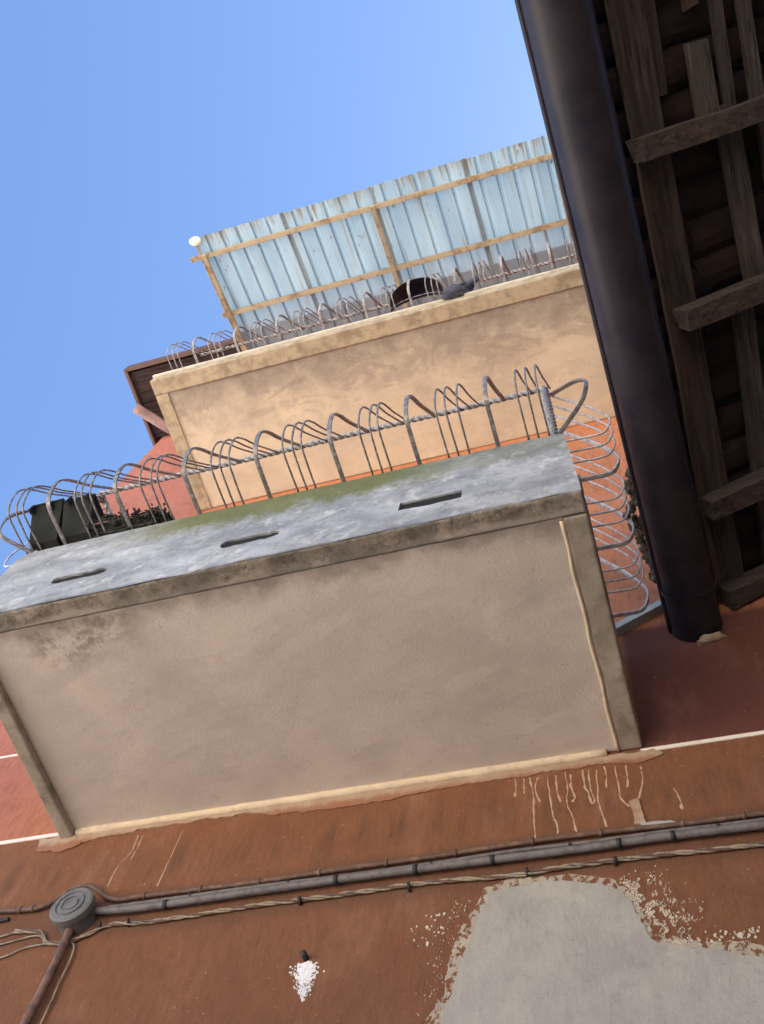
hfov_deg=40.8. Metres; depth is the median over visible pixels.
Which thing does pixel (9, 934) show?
loose wire
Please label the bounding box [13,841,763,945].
twisted cable
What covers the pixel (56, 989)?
thin white wire
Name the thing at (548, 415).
balcony railing
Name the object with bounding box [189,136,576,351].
canopy
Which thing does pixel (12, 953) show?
loose wire
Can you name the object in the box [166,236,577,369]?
balcony railing
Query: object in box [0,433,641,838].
concrete balcony
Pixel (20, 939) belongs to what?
loose wire
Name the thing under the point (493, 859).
grey conduit
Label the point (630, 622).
flashing
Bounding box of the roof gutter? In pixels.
[514,0,732,640]
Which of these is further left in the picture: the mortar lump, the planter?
the planter
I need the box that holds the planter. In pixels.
[28,492,104,550]
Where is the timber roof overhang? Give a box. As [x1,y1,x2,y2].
[592,0,763,608]
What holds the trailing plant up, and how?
on the concrete balcony at (444, 619)
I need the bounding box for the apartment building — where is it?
[0,337,763,1023]
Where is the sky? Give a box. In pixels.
[0,0,546,575]
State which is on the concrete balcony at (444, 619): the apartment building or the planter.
the planter
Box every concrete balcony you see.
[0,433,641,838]
[150,263,614,509]
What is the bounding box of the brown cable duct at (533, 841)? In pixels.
[0,810,763,913]
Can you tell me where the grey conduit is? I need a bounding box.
[94,820,763,914]
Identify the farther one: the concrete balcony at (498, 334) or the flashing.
the concrete balcony at (498, 334)
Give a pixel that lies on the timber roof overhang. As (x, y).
(686, 79)
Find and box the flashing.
[615,600,662,635]
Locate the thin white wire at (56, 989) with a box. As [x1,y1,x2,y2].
[40,941,74,1023]
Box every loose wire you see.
[0,917,9,922]
[0,931,32,937]
[0,935,41,944]
[0,943,59,958]
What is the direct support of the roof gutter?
attached to the timber roof overhang
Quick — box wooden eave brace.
[133,404,169,434]
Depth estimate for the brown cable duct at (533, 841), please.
3.72 m
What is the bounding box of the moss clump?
[622,468,655,583]
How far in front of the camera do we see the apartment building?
3.65 m
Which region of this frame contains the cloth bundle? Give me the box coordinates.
[441,276,479,299]
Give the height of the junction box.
0.176 m
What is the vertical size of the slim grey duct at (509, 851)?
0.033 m
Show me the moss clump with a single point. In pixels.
(639, 531)
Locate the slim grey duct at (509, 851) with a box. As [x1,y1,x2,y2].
[100,817,763,906]
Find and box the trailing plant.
[83,502,172,537]
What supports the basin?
on the concrete balcony at (498, 334)
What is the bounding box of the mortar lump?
[697,632,725,644]
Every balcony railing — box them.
[0,364,648,617]
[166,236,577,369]
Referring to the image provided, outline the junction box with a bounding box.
[49,887,98,935]
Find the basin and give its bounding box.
[390,277,443,311]
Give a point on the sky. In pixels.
(132, 131)
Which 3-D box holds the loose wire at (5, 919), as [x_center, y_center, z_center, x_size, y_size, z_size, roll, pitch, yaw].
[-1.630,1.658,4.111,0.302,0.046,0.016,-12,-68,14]
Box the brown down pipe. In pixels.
[20,927,73,1023]
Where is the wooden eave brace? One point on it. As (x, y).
(149, 416)
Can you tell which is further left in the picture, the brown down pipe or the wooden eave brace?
the brown down pipe
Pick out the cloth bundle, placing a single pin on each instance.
(454, 291)

